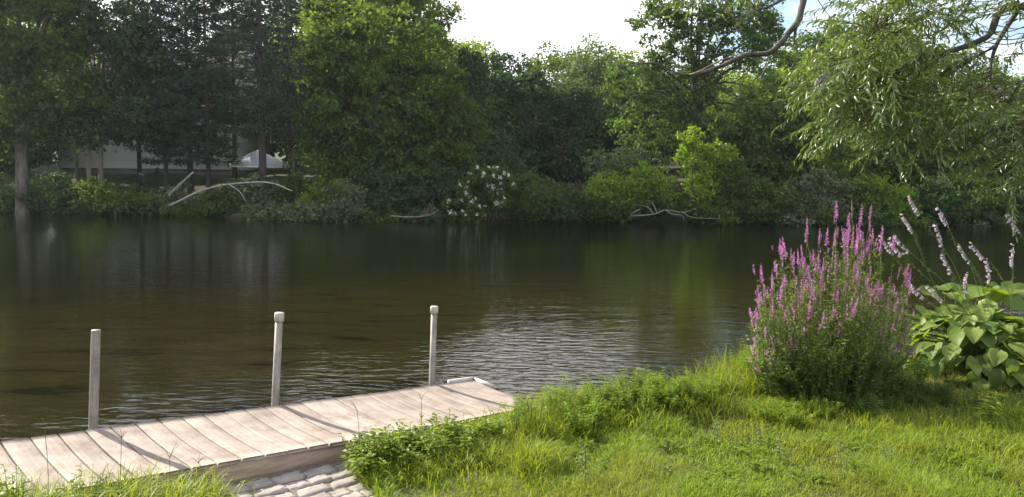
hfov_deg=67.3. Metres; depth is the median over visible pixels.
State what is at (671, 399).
bedstraw weed
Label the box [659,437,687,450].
clover
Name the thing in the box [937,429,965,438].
clover
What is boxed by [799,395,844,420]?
weed
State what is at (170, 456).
seed stalk
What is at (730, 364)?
bedstraw weed
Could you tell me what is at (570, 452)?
clover
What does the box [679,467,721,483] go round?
clover
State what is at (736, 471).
clover
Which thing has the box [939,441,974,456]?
clover
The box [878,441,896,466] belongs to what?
upright weed
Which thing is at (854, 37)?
wood tree
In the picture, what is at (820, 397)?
weed
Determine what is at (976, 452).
clover
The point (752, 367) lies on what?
bedstraw weed
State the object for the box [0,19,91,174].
broadleaf tree
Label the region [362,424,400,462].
leafy weed
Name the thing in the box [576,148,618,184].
shrub
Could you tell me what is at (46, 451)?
seed stalk
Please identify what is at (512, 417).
sedge weed
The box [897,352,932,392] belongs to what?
leafy weed
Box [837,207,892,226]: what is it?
shrub
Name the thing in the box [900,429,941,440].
clover
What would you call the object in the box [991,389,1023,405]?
weed
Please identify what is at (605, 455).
clover
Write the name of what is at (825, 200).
shrub
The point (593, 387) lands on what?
bedstraw weed
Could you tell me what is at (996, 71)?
wood tree
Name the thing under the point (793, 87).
broadleaf tree
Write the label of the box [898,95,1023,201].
broadleaf tree
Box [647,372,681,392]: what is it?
bedstraw weed
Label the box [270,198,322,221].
shrub
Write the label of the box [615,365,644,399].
bedstraw weed
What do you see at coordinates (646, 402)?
bedstraw weed
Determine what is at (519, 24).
sky
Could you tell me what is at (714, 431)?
upright weed
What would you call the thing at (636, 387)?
bedstraw weed
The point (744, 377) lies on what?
bedstraw weed
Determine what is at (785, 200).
shrub
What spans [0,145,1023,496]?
ground
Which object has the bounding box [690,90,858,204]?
broadleaf tree
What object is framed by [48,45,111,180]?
broadleaf tree
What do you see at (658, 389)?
bedstraw weed
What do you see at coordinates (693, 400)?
bedstraw weed
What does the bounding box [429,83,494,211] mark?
vine curtain
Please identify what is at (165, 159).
spruce tree
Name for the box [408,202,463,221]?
shrub
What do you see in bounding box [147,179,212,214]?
shrub
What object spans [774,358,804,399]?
bedstraw weed
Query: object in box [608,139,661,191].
shrub
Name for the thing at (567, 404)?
bedstraw weed
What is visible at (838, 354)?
loosestrife
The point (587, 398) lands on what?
bedstraw weed
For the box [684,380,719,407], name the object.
bedstraw weed
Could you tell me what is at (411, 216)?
driftwood
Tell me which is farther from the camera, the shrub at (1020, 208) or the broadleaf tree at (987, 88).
the broadleaf tree at (987, 88)
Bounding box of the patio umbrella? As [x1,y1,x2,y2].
[229,148,285,177]
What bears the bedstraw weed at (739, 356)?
on the ground at (174, 353)
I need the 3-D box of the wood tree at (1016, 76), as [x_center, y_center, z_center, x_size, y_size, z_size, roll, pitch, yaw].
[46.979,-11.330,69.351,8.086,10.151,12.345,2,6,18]
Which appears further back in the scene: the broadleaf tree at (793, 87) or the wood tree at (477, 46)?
the wood tree at (477, 46)
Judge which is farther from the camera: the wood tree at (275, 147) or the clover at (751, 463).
the wood tree at (275, 147)
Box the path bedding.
[188,433,522,496]
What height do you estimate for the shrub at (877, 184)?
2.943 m
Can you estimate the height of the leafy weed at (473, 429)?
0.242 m
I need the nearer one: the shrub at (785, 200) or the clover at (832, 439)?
the clover at (832, 439)
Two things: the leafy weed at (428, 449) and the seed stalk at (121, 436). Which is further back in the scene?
the leafy weed at (428, 449)
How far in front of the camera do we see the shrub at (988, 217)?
42.63 m
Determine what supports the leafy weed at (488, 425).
on the path bedding
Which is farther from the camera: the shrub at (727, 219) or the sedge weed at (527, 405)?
the shrub at (727, 219)
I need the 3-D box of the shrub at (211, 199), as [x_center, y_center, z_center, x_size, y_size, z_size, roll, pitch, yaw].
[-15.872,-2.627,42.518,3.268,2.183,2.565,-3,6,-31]
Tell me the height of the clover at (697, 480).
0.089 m
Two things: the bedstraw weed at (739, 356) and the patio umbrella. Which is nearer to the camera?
the bedstraw weed at (739, 356)
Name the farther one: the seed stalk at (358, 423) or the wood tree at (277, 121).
the wood tree at (277, 121)
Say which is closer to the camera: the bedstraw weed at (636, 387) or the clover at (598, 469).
the clover at (598, 469)
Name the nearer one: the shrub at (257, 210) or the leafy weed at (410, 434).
the leafy weed at (410, 434)
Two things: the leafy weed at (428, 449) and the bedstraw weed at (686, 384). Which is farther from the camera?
the bedstraw weed at (686, 384)
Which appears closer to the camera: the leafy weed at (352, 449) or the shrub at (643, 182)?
the leafy weed at (352, 449)
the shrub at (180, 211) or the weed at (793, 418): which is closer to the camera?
the weed at (793, 418)
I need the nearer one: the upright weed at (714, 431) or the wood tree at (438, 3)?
the upright weed at (714, 431)
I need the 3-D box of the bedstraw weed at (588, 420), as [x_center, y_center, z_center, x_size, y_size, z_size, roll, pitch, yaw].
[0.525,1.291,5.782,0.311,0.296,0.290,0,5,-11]
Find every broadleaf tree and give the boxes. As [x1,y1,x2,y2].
[0,0,126,222]
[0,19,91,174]
[45,0,189,197]
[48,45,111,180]
[293,0,466,91]
[441,47,517,198]
[480,63,576,179]
[529,77,620,182]
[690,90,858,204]
[768,39,920,157]
[810,75,993,200]
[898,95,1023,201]
[942,82,1023,145]
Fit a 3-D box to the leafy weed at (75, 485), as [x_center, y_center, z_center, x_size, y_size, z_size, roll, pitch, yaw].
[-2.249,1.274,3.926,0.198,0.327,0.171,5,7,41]
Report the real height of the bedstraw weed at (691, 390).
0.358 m
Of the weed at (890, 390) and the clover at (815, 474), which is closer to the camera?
the clover at (815, 474)
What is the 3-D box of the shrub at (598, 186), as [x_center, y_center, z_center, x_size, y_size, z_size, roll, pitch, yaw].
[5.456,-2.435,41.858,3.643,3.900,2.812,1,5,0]
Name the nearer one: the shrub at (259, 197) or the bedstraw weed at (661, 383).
the bedstraw weed at (661, 383)
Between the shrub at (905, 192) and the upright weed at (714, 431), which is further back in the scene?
the shrub at (905, 192)
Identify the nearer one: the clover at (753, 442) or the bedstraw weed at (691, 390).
the clover at (753, 442)
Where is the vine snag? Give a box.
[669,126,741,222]
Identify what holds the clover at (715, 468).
on the ground at (174, 353)
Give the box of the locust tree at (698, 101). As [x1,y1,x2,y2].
[596,0,805,202]
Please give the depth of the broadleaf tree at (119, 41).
44.07 m
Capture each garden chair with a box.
[134,173,144,189]
[146,167,159,183]
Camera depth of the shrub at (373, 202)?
41.27 m
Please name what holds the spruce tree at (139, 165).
on the ground at (174, 353)
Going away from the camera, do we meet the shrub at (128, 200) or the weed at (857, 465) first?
the weed at (857, 465)
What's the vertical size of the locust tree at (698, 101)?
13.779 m
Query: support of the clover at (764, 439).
on the ground at (174, 353)
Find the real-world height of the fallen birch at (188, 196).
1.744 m
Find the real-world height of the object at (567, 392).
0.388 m
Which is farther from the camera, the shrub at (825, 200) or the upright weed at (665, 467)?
the shrub at (825, 200)
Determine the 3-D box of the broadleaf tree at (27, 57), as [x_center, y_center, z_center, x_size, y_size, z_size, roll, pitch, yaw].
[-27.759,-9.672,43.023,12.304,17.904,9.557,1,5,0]
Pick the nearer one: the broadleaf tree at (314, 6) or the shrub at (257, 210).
the shrub at (257, 210)
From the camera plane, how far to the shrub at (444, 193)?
41.60 m
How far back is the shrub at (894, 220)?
41.10 m
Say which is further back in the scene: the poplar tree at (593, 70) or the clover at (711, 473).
the poplar tree at (593, 70)
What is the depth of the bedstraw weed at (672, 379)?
6.68 m
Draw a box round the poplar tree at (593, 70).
[543,29,634,163]
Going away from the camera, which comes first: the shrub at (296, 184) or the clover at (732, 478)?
the clover at (732, 478)
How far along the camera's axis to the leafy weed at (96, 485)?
4.01 m
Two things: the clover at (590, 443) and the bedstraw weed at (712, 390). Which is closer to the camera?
the clover at (590, 443)
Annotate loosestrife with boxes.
[743,202,922,402]
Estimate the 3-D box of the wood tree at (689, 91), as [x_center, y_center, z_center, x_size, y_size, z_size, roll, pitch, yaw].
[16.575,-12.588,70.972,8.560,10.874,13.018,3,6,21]
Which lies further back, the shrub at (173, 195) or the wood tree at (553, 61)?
the wood tree at (553, 61)
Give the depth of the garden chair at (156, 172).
49.77 m
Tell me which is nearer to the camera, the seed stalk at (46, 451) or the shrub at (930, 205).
the seed stalk at (46, 451)
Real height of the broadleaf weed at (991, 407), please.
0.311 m
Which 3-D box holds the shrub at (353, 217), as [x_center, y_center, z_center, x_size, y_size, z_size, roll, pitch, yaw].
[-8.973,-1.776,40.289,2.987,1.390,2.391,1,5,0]
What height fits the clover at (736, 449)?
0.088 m
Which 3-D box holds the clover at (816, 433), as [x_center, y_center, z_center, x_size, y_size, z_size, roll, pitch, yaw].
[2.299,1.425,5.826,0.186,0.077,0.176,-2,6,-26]
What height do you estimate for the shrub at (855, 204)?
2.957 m
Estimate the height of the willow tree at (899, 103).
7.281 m
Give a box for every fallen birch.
[155,172,193,209]
[159,181,291,208]
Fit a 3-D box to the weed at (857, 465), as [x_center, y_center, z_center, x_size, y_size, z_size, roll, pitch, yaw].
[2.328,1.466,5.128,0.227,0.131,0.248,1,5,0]
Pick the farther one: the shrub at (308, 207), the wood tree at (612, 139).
the wood tree at (612, 139)
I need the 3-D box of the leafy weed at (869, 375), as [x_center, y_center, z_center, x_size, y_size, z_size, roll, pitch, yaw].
[3.166,1.144,6.901,0.435,0.439,0.365,-1,6,-18]
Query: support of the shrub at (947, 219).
on the ground at (174, 353)
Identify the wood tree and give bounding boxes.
[0,8,59,163]
[202,0,337,167]
[253,0,390,166]
[351,0,467,157]
[436,28,505,109]
[460,49,544,157]
[507,40,609,163]
[574,39,644,165]
[594,59,714,170]
[662,57,733,167]
[699,58,776,162]
[751,49,817,168]
[762,14,893,169]
[798,15,910,72]
[819,16,972,162]
[894,53,1000,101]
[951,54,1023,109]
[1007,73,1023,98]
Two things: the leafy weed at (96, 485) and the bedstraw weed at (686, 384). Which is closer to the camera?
the leafy weed at (96, 485)
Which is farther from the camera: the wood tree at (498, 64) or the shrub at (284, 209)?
the wood tree at (498, 64)
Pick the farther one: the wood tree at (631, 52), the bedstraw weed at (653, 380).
the wood tree at (631, 52)
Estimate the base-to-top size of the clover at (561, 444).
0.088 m
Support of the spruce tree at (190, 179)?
on the ground at (174, 353)
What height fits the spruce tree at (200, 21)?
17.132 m
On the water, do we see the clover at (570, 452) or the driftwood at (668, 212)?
the driftwood at (668, 212)
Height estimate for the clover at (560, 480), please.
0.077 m
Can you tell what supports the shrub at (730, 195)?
on the ground at (174, 353)
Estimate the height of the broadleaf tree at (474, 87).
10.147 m
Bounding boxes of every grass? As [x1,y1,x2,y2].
[0,338,1023,496]
[197,339,1023,496]
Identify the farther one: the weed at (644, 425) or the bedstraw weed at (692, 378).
the bedstraw weed at (692, 378)
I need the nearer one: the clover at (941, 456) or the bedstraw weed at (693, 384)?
the clover at (941, 456)
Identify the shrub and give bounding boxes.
[0,171,34,212]
[7,169,89,213]
[49,176,120,214]
[88,180,163,221]
[103,192,144,214]
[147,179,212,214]
[158,200,204,216]
[193,181,256,217]
[205,203,248,216]
[221,172,285,210]
[240,198,291,220]
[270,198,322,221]
[270,198,351,221]
[276,148,338,204]
[291,175,352,208]
[315,205,367,221]
[316,175,368,223]
[353,204,400,225]
[354,168,437,219]
[374,205,436,221]
[397,162,467,213]
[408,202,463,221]
[437,162,518,240]
[459,134,538,213]
[499,166,571,221]
[530,182,604,239]
[568,191,638,240]
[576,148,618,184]
[582,168,642,229]
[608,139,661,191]
[614,160,682,222]
[632,183,693,221]
[685,195,740,223]
[687,203,754,224]
[700,154,767,222]
[730,174,811,224]
[730,204,788,224]
[772,206,822,225]
[777,166,864,219]
[798,208,858,225]
[830,177,886,219]
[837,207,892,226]
[847,170,904,219]
[871,211,939,227]
[881,181,922,221]
[892,176,974,225]
[912,208,960,225]
[921,163,1015,225]
[949,207,1004,226]
[980,178,1023,220]
[989,210,1023,226]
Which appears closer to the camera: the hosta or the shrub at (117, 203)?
the hosta
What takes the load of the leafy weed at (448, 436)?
on the path bedding
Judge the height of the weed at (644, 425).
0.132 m
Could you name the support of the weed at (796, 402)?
on the ground at (174, 353)
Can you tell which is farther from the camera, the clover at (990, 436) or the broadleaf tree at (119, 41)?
the broadleaf tree at (119, 41)
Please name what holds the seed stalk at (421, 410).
on the ground at (174, 353)
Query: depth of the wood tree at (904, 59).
60.89 m
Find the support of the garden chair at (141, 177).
on the ground at (174, 353)
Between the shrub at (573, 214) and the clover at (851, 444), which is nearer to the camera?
the clover at (851, 444)
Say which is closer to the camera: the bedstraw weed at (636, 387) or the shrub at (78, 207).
the bedstraw weed at (636, 387)
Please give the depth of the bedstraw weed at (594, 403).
5.95 m
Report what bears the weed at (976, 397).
on the ground at (174, 353)
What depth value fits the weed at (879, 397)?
6.52 m
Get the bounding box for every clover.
[545,473,575,486]
[552,440,567,447]
[561,445,592,459]
[574,473,604,492]
[577,437,595,447]
[590,461,621,477]
[593,447,628,463]
[596,457,620,469]
[597,444,621,457]
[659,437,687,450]
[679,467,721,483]
[685,473,716,487]
[693,432,720,444]
[699,470,739,487]
[708,464,730,475]
[712,468,747,483]
[726,441,755,454]
[739,438,773,452]
[745,456,773,472]
[754,435,786,445]
[789,463,828,480]
[799,429,827,438]
[803,469,833,483]
[813,431,849,446]
[837,437,880,449]
[839,441,866,449]
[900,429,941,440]
[929,450,967,465]
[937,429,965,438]
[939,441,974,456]
[961,450,995,461]
[965,434,997,449]
[976,432,1001,440]
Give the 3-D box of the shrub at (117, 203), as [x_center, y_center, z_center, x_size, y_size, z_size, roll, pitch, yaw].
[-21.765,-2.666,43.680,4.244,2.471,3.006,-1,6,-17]
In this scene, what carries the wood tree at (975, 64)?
on the ground at (174, 353)
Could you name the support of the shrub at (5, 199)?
on the ground at (174, 353)
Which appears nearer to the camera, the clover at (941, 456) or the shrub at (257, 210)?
the clover at (941, 456)
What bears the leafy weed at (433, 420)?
on the path bedding
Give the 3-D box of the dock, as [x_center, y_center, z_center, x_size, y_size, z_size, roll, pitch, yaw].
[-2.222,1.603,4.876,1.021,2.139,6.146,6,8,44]
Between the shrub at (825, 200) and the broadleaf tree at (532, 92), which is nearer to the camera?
the shrub at (825, 200)
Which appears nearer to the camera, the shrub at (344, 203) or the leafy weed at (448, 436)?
the leafy weed at (448, 436)
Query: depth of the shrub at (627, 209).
41.01 m
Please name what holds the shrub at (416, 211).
on the ground at (174, 353)
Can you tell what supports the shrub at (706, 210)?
on the ground at (174, 353)
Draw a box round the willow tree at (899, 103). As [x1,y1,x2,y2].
[617,0,1023,242]
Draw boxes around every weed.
[0,464,31,496]
[51,464,88,496]
[80,473,122,496]
[337,432,367,475]
[349,446,387,482]
[355,425,386,457]
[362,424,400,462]
[369,428,419,475]
[377,425,409,462]
[391,418,421,452]
[408,433,446,464]
[413,412,441,445]
[413,422,440,464]
[431,409,469,442]
[440,423,472,457]
[452,416,484,446]
[477,410,511,444]
[499,394,529,435]
[512,392,553,429]
[537,385,564,423]
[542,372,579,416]
[560,401,600,437]
[563,396,600,419]
[572,384,606,408]
[574,391,612,426]
[575,443,591,481]
[580,377,618,412]
[581,375,618,400]
[598,371,631,405]
[604,382,632,416]
[611,374,647,402]
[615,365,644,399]
[630,364,664,392]
[633,416,669,434]
[636,379,669,407]
[636,390,664,415]
[641,367,675,388]
[643,377,676,410]
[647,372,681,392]
[647,382,686,416]
[652,373,684,386]
[661,466,671,474]
[664,388,704,409]
[670,377,702,390]
[674,376,705,399]
[675,368,713,410]
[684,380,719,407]
[686,370,722,390]
[708,364,741,399]
[710,416,719,435]
[713,357,747,372]
[725,366,753,391]
[728,346,752,371]
[739,338,760,388]
[739,345,765,391]
[747,397,788,420]
[752,360,784,394]
[760,399,805,414]
[765,348,799,399]
[773,443,785,460]
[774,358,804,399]
[774,403,819,427]
[776,394,823,414]
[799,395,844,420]
[813,388,852,407]
[828,388,880,414]
[836,439,853,481]
[840,361,872,398]
[846,453,884,475]
[848,353,886,396]
[863,388,910,410]
[866,393,882,417]
[875,357,912,395]
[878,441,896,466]
[882,379,922,400]
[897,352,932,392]
[902,390,942,410]
[907,376,951,397]
[928,376,982,405]
[957,382,1007,411]
[964,453,1003,476]
[973,390,1005,425]
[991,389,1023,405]
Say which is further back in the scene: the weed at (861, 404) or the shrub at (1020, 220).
the shrub at (1020, 220)
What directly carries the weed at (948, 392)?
on the ground at (174, 353)
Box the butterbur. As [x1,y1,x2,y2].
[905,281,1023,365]
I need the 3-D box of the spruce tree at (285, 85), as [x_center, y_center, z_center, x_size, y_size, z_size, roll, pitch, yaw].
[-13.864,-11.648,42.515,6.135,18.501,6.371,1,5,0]
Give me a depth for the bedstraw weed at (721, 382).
6.71 m
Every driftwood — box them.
[390,212,435,217]
[629,199,719,220]
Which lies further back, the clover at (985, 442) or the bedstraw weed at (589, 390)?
the bedstraw weed at (589, 390)
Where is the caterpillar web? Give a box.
[789,48,861,109]
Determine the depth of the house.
55.19 m
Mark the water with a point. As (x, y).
(18, 227)
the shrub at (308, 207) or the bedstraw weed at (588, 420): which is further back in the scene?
the shrub at (308, 207)
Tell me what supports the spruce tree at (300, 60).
on the ground at (174, 353)
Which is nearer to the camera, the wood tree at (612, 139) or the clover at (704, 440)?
the clover at (704, 440)
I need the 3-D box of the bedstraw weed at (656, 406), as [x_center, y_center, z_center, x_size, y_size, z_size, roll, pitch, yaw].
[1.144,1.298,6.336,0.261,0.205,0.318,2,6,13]
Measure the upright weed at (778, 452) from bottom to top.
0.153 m
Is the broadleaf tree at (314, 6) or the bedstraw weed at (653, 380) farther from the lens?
the broadleaf tree at (314, 6)
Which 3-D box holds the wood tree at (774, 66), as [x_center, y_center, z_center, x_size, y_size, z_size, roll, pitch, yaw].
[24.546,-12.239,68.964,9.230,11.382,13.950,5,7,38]
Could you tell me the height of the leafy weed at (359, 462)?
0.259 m
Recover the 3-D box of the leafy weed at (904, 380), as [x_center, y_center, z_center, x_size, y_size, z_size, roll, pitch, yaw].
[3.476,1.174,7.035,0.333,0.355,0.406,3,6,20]
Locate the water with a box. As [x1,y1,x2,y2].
[0,212,1023,408]
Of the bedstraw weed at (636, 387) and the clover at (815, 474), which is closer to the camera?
the clover at (815, 474)
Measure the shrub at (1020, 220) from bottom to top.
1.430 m
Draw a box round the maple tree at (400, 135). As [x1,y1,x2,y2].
[287,0,479,212]
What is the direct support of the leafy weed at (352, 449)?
on the path bedding
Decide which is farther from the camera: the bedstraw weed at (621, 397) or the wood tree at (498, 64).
the wood tree at (498, 64)
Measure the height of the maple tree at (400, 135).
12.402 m
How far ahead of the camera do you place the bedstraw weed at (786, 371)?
6.79 m
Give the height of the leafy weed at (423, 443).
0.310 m
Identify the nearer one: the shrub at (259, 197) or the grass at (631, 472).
the grass at (631, 472)
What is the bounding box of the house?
[44,51,270,174]
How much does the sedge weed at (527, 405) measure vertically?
0.337 m
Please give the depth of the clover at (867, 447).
5.60 m
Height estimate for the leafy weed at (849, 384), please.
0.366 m
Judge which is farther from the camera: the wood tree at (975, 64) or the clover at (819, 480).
the wood tree at (975, 64)
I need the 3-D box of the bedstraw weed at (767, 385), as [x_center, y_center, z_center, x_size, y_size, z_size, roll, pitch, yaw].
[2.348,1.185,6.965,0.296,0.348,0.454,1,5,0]
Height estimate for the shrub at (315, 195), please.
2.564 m
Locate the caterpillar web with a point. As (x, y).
(825, 74)
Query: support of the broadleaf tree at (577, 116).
on the ground at (174, 353)
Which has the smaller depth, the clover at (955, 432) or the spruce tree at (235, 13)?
the clover at (955, 432)
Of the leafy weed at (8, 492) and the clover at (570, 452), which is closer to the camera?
the leafy weed at (8, 492)
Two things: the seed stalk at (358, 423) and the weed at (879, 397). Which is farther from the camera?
the weed at (879, 397)
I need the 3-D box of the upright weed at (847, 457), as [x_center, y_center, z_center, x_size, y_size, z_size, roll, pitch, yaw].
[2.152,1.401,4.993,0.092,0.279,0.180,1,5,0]
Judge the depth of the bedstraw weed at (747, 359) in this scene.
7.24 m
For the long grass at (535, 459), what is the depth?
5.25 m
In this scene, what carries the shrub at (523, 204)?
on the ground at (174, 353)
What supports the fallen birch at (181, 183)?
on the ground at (174, 353)
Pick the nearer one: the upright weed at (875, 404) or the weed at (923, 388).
the upright weed at (875, 404)
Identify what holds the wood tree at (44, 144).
on the ground at (174, 353)
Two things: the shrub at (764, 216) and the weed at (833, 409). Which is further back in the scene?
the shrub at (764, 216)
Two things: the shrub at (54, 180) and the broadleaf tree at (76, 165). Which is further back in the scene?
the broadleaf tree at (76, 165)
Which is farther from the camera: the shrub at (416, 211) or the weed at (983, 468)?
the shrub at (416, 211)
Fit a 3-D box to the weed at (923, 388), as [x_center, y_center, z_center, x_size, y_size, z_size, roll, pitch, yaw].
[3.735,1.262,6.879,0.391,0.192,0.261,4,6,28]
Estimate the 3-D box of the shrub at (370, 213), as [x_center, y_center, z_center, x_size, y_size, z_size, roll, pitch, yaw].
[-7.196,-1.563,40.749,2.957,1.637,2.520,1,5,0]
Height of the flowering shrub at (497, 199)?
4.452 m
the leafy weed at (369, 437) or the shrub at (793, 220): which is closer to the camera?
the leafy weed at (369, 437)
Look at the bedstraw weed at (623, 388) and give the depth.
6.34 m
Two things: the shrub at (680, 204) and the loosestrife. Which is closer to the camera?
the loosestrife
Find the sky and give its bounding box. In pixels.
[22,0,1023,143]
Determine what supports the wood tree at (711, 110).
on the ground at (174, 353)
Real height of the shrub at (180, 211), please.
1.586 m
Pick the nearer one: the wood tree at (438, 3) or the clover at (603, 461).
the clover at (603, 461)
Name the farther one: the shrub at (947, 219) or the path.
the shrub at (947, 219)
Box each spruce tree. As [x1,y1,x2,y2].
[95,0,181,184]
[113,0,210,193]
[140,0,235,197]
[156,0,246,197]
[195,0,275,179]
[203,0,313,204]
[254,0,310,174]
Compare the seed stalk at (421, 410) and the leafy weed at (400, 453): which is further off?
the seed stalk at (421, 410)
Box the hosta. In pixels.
[878,195,1023,390]
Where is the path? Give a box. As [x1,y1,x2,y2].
[218,462,401,496]
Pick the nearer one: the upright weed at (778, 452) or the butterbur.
the upright weed at (778, 452)
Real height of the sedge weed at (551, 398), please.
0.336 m
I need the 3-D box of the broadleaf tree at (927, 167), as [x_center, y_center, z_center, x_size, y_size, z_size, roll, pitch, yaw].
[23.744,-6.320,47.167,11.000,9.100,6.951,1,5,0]
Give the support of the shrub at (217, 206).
on the ground at (174, 353)
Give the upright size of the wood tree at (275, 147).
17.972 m
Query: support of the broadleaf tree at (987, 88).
on the ground at (174, 353)
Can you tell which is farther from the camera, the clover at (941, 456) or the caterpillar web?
the caterpillar web
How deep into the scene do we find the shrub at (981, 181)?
42.81 m
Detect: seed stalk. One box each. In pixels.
[42,419,54,492]
[113,427,128,494]
[161,445,178,492]
[351,401,359,448]
[418,391,427,430]
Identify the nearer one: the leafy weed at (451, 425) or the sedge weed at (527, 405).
the leafy weed at (451, 425)
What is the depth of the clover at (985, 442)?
5.58 m
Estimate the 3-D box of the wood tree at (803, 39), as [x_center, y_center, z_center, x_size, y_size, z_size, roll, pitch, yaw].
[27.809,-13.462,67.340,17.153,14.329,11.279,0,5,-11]
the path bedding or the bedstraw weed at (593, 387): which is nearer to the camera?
the path bedding
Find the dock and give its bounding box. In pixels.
[0,306,541,496]
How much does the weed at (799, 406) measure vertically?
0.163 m
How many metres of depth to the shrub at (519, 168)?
43.28 m
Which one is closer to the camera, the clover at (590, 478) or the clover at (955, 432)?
the clover at (590, 478)
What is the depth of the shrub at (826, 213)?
40.90 m
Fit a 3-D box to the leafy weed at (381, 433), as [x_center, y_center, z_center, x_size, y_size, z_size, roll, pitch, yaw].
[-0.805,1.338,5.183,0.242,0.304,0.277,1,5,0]
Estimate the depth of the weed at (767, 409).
6.20 m
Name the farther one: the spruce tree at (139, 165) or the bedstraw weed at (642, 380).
the spruce tree at (139, 165)
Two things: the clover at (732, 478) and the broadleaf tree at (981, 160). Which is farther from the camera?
the broadleaf tree at (981, 160)
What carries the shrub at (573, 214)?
on the ground at (174, 353)
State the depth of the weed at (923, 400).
6.62 m
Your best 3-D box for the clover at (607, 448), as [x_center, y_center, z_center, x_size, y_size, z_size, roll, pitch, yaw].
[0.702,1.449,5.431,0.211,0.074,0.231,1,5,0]
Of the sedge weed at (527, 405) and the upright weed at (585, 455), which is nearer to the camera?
the upright weed at (585, 455)

